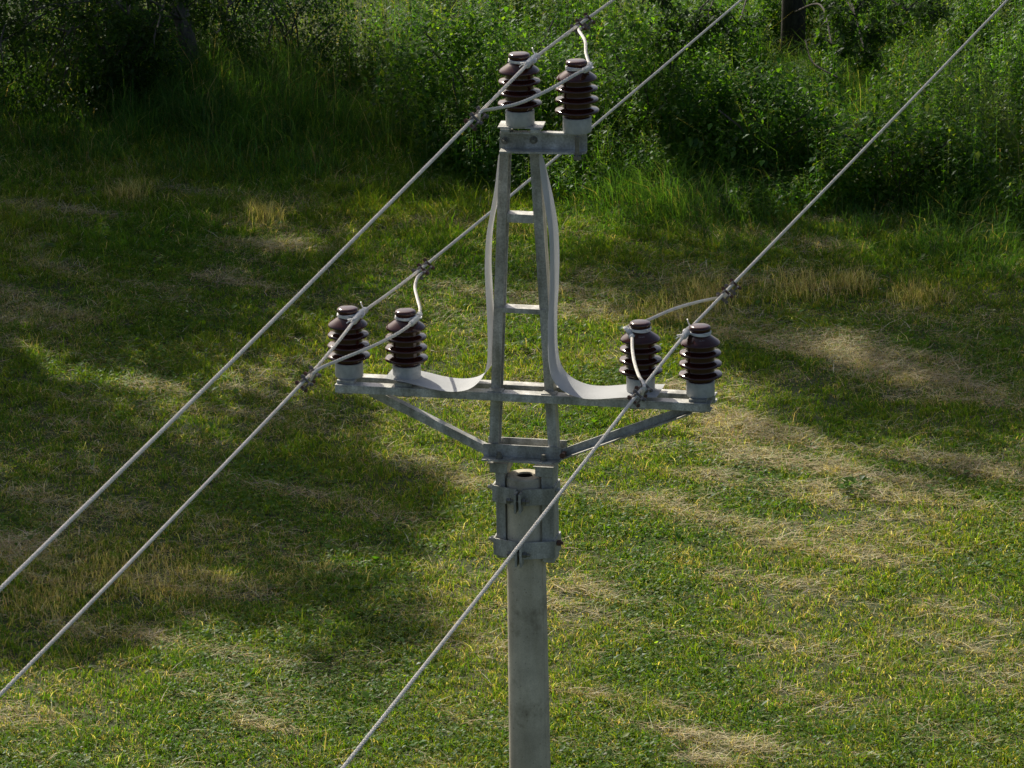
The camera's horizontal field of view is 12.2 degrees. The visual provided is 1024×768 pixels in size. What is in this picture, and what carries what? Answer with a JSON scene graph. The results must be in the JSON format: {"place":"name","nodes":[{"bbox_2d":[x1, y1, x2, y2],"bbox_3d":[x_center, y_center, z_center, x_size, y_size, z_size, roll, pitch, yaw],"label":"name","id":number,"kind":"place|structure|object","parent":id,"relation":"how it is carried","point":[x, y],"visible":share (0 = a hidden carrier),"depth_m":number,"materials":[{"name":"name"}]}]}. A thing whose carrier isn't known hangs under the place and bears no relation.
{"place":"outdoors","nodes":[
{"label":"outdoors","id":0,"kind":"place"},
{"bbox_2d":[0,0,1023,767],"bbox_3d":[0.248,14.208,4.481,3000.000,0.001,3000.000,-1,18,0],"label":"meadow ground","id":1,"kind":"structure","parent":0,"point":[836,662],"depth_m":45.23,"materials":[{"name":"green plant"}]},
{"bbox_2d":[0,0,72,55],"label":"hedge bush","id":2,"kind":"object","parent":1,"relation":"on","point":[20,9],"visible":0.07,"depth_m":63.26,"materials":[{"name":"green plant"}]},
{"bbox_2d":[37,241,83,249],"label":"dock plant","id":3,"kind":"object","parent":1,"relation":"on","point":[53,244],"visible":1,"depth_m":54.52,"materials":[{"name":"green plant"}]},
{"bbox_2d":[1,0,151,64],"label":"hedge bush","id":4,"kind":"object","parent":1,"relation":"on","point":[83,15],"visible":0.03,"depth_m":63.04,"materials":[{"name":"green plant"}]},
{"bbox_2d":[0,0,209,131],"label":"hedge bush","id":5,"kind":"object","parent":1,"relation":"on","point":[63,83],"visible":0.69,"depth_m":60.09,"materials":[{"name":"green plant"}]},
{"bbox_2d":[50,0,203,109],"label":"hedge bush","id":6,"kind":"object","parent":1,"relation":"on","point":[149,8],"visible":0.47,"depth_m":60.58,"materials":[{"name":"green plant"}]},
{"bbox_2d":[0,0,271,87],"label":"leaning tree","id":7,"kind":"object","parent":1,"relation":"on","point":[182,8],"visible":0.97,"depth_m":58.14,"materials":[{"name":"green plant"}]},
{"bbox_2d":[69,0,251,54],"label":"hedge bush","id":8,"kind":"object","parent":1,"relation":"on","point":[216,8],"visible":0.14,"depth_m":63.21,"materials":[{"name":"green plant"}]},
{"bbox_2d":[199,343,226,357],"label":"dock plant","id":9,"kind":"object","parent":1,"relation":"on","point":[215,344],"visible":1,"depth_m":50.55,"materials":[{"name":"green plant"}]},
{"bbox_2d":[153,0,309,56],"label":"hedge bush","id":10,"kind":"object","parent":1,"relation":"on","point":[216,22],"visible":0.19,"depth_m":63.26,"materials":[{"name":"green plant"}]},
{"bbox_2d":[196,0,398,82],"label":"hedge bush","id":11,"kind":"object","parent":1,"relation":"on","point":[275,9],"visible":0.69,"depth_m":61.82,"materials":[{"name":"green plant"}]},
{"bbox_2d":[363,0,583,163],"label":"hedge bush","id":12,"kind":"object","parent":1,"relation":"on","point":[456,43],"visible":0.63,"depth_m":58.26,"materials":[{"name":"green plant"}]},
{"bbox_2d":[0,0,1023,633],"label":"tall grass","id":13,"kind":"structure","parent":1,"relation":"on","point":[272,98],"depth_m":57.95,"materials":[{"name":"green plant"}]},
{"bbox_2d":[0,171,1023,767],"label":"cut straw","id":14,"kind":"object","parent":1,"relation":"on","point":[752,423],"visible":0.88,"depth_m":46.64,"materials":[{"name":"beige plant"}]},
{"bbox_2d":[0,197,1023,767],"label":"clover leaves","id":15,"kind":"object","parent":1,"relation":"on","point":[346,683],"visible":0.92,"depth_m":43.91,"materials":[{"name":"green plant"}]},
{"bbox_2d":[5,0,1023,221],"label":"nettle thicket","id":16,"kind":"object","parent":1,"relation":"on","point":[975,10],"visible":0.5,"depth_m":58.46,"materials":[{"name":"green plant"}]},
{"bbox_2d":[505,334,540,345],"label":"dock plant","id":17,"kind":"object","parent":1,"relation":"on","point":[523,338],"visible":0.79,"depth_m":50.88,"materials":[{"name":"green plant"}]},
{"bbox_2d":[335,121,717,767],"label":"utility pole","id":18,"kind":"object","parent":1,"relation":"on","point":[522,498],"visible":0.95,"depth_m":18.94,"materials":[{"name":"concrete"}]},
{"bbox_2d":[327,305,370,379],"bbox_3d":[-0.648,-0.168,19.000,0.173,0.283,0.173,-16,23,-39],"label":"insulator","id":19,"kind":"object","parent":18,"relation":"attached to","point":[352,341],"visible":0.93,"depth_m":18.95,"materials":[{"name":"brown ceramic"}]},
{"bbox_2d":[0,0,741,696],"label":"overhead wire","id":20,"kind":"object","parent":19,"relation":"attached to","point":[360,314],"visible":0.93,"depth_m":18.25,"materials":[{"name":"metal"}]},
{"bbox_2d":[295,374,312,392],"bbox_3d":[-0.795,-0.002,18.367,0.071,0.070,0.036,3,18,13],"label":"wire clamp","id":21,"kind":"object","parent":20,"relation":"attached to","point":[303,387],"visible":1,"depth_m":18.36,"materials":[{"name":"grey metal"}]},
{"bbox_2d":[303,365,321,383],"bbox_3d":[-0.768,-0.036,18.451,0.071,0.070,0.036,3,18,13],"label":"wire clamp","id":22,"kind":"object","parent":20,"relation":"attached to","point":[311,368],"visible":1,"depth_m":18.44,"materials":[{"name":"grey metal"}]},
{"bbox_2d":[412,263,428,279],"bbox_3d":[-0.378,-0.462,19.742,0.071,0.069,0.039,3,18,13],"label":"wire clamp","id":23,"kind":"object","parent":20,"relation":"attached to","point":[419,266],"visible":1,"depth_m":19.73,"materials":[{"name":"grey metal"}]},
{"bbox_2d":[421,258,434,274],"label":"wire clamp","id":24,"kind":"object","parent":20,"relation":"attached to","point":[429,264],"visible":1,"depth_m":19.82,"materials":[{"name":"grey metal"}]},
{"bbox_2d":[385,308,427,381],"bbox_3d":[-0.418,-0.158,18.949,0.173,0.283,0.173,-4,18,-8],"label":"insulator","id":25,"kind":"object","parent":18,"relation":"attached to","point":[406,356],"visible":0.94,"depth_m":18.90,"materials":[{"name":"brown ceramic"}]},
{"bbox_2d":[309,271,423,380],"bbox_3d":[-0.450,-0.267,19.043,0.261,0.095,1.508,4,18,16],"label":"jumper wire","id":26,"kind":"object","parent":25,"relation":"attached to","point":[415,319],"visible":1,"depth_m":18.74,"materials":[{"name":"metal"}]},
{"bbox_2d":[385,154,499,391],"bbox_3d":[-0.265,-0.454,18.808,0.473,0.957,0.176,3,18,12],"label":"bird guard strip","id":27,"kind":"object","parent":18,"relation":"attached to","point":[436,381],"visible":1,"depth_m":18.83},
{"bbox_2d":[498,51,541,127],"bbox_3d":[0.029,-1.140,18.517,0.173,0.283,0.173,-4,18,-11],"label":"insulator","id":28,"kind":"object","parent":18,"relation":"attached to","point":[520,87],"visible":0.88,"depth_m":18.47,"materials":[{"name":"brown ceramic"}]},
{"bbox_2d":[0,0,614,591],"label":"overhead wire","id":29,"kind":"object","parent":28,"relation":"attached to","point":[534,58],"visible":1,"depth_m":15.89,"materials":[{"name":"metal"}]},
{"bbox_2d":[463,112,482,130],"bbox_3d":[-0.144,-0.972,17.799,0.071,0.070,0.036,3,18,14],"label":"wire clamp","id":30,"kind":"object","parent":29,"relation":"attached to","point":[472,126],"visible":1,"depth_m":17.79,"materials":[{"name":"grey metal"}]},
{"bbox_2d":[471,106,488,121],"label":"wire clamp","id":31,"kind":"object","parent":29,"relation":"attached to","point":[485,115],"visible":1,"depth_m":17.86,"materials":[{"name":"grey metal"}]},
{"bbox_2d":[569,19,586,35],"bbox_3d":[0.264,-1.421,19.129,0.071,0.069,0.038,3,18,13],"label":"wire clamp","id":32,"kind":"object","parent":29,"relation":"attached to","point":[584,28],"visible":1,"depth_m":19.12,"materials":[{"name":"grey metal"}]},
{"bbox_2d":[578,13,595,28],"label":"wire clamp","id":33,"kind":"object","parent":29,"relation":"attached to","point":[592,21],"visible":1,"depth_m":19.25,"materials":[{"name":"grey metal"}]},
{"bbox_2d":[555,58,598,134],"bbox_3d":[0.250,-1.110,18.478,0.173,0.283,0.173,8,19,26],"label":"insulator","id":34,"kind":"object","parent":18,"relation":"attached to","point":[576,99],"visible":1,"depth_m":18.43,"materials":[{"name":"brown ceramic"}]},
{"bbox_2d":[477,27,593,119],"bbox_3d":[0.188,-1.203,18.449,0.250,0.064,1.454,4,18,16],"label":"jumper wire","id":35,"kind":"object","parent":34,"relation":"attached to","point":[588,67],"visible":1,"depth_m":18.22,"materials":[{"name":"metal"}]},
{"bbox_2d":[539,154,664,398],"bbox_3d":[0.348,-0.426,18.672,0.462,0.966,0.176,3,18,12],"label":"bird guard strip","id":36,"kind":"object","parent":18,"relation":"attached to","point":[564,380],"visible":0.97,"depth_m":18.76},
{"bbox_2d":[619,319,662,393],"bbox_3d":[0.502,-0.109,18.747,0.173,0.283,0.173,1,18,7],"label":"insulator","id":37,"kind":"object","parent":18,"relation":"attached to","point":[647,348],"visible":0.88,"depth_m":18.70,"materials":[{"name":"brown ceramic"}]},
{"bbox_2d":[623,292,730,395],"bbox_3d":[0.564,-0.190,18.702,0.267,0.073,1.409,4,18,15],"label":"jumper wire","id":38,"kind":"object","parent":37,"relation":"attached to","point":[629,332],"visible":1,"depth_m":18.70,"materials":[{"name":"metal"}]},
{"bbox_2d":[678,323,722,398],"bbox_3d":[0.734,-0.094,18.697,0.173,0.283,0.173,1,18,7],"label":"insulator","id":39,"kind":"object","parent":18,"relation":"attached to","point":[700,363],"visible":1,"depth_m":18.65,"materials":[{"name":"brown ceramic"}]},
{"bbox_2d":[341,0,1008,767],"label":"overhead wire","id":40,"kind":"object","parent":39,"relation":"attached to","point":[685,334],"visible":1,"depth_m":17.77,"materials":[{"name":"metal"}]},
{"bbox_2d":[627,389,645,407],"bbox_3d":[0.467,0.054,18.007,0.071,0.070,0.036,3,18,13],"label":"wire clamp","id":41,"kind":"object","parent":40,"relation":"attached to","point":[635,402],"visible":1,"depth_m":18.00,"materials":[{"name":"grey metal"}]},
{"bbox_2d":[634,381,652,397],"bbox_3d":[0.497,0.019,18.098,0.071,0.070,0.036,3,18,13],"label":"wire clamp","id":42,"kind":"object","parent":40,"relation":"attached to","point":[649,389],"visible":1,"depth_m":18.09,"materials":[{"name":"grey metal"}]},
{"bbox_2d":[716,287,732,303],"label":"wire clamp","id":43,"kind":"object","parent":40,"relation":"attached to","point":[723,299],"visible":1,"depth_m":19.26,"materials":[{"name":"grey metal"}]},
{"bbox_2d":[724,278,741,294],"bbox_3d":[0.893,-0.393,19.407,0.071,0.069,0.039,3,18,13],"label":"wire clamp","id":44,"kind":"object","parent":40,"relation":"attached to","point":[738,287],"visible":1,"depth_m":19.40,"materials":[{"name":"grey metal"}]},
{"bbox_2d":[537,0,741,149],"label":"hedge bush","id":45,"kind":"object","parent":1,"relation":"on","point":[644,38],"visible":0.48,"depth_m":58.17,"materials":[{"name":"green plant"}]},
{"bbox_2d":[745,476,768,495],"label":"dock plant","id":46,"kind":"object","parent":1,"relation":"on","point":[752,477],"visible":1,"depth_m":46.16,"materials":[{"name":"green plant"}]},
{"bbox_2d":[649,45,869,183],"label":"hedge bush","id":47,"kind":"object","parent":1,"relation":"on","point":[762,97],"visible":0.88,"depth_m":56.87,"materials":[{"name":"green plant"}]},
{"bbox_2d":[627,0,960,76],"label":"dark trunk tree","id":48,"kind":"object","parent":1,"relation":"on","point":[794,21],"visible":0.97,"depth_m":57.67,"materials":[{"name":"green plant"}]},
{"bbox_2d":[805,39,837,77],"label":"bare twig","id":49,"kind":"object","parent":48,"relation":"hanging from","point":[819,67],"visible":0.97,"depth_m":58.15,"materials":[{"name":"wood"}]},
{"bbox_2d":[833,475,878,500],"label":"dock plant","id":50,"kind":"object","parent":1,"relation":"on","point":[846,483],"visible":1,"depth_m":46.03,"materials":[{"name":"green plant"}]},
{"bbox_2d":[805,101,1001,212],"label":"hedge bush","id":51,"kind":"object","parent":1,"relation":"on","point":[871,150],"visible":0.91,"depth_m":55.58,"materials":[{"name":"green plant"}]},
{"bbox_2d":[912,473,955,494],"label":"dock plant","id":52,"kind":"object","parent":1,"relation":"on","point":[930,475],"visible":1,"depth_m":46.02,"materials":[{"name":"green plant"}]},
{"bbox_2d":[920,53,1023,174],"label":"nettle clump","id":53,"kind":"object","parent":1,"relation":"on","point":[1001,127],"visible":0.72,"depth_m":56.69,"materials":[{"name":"green plant"}]}
]}

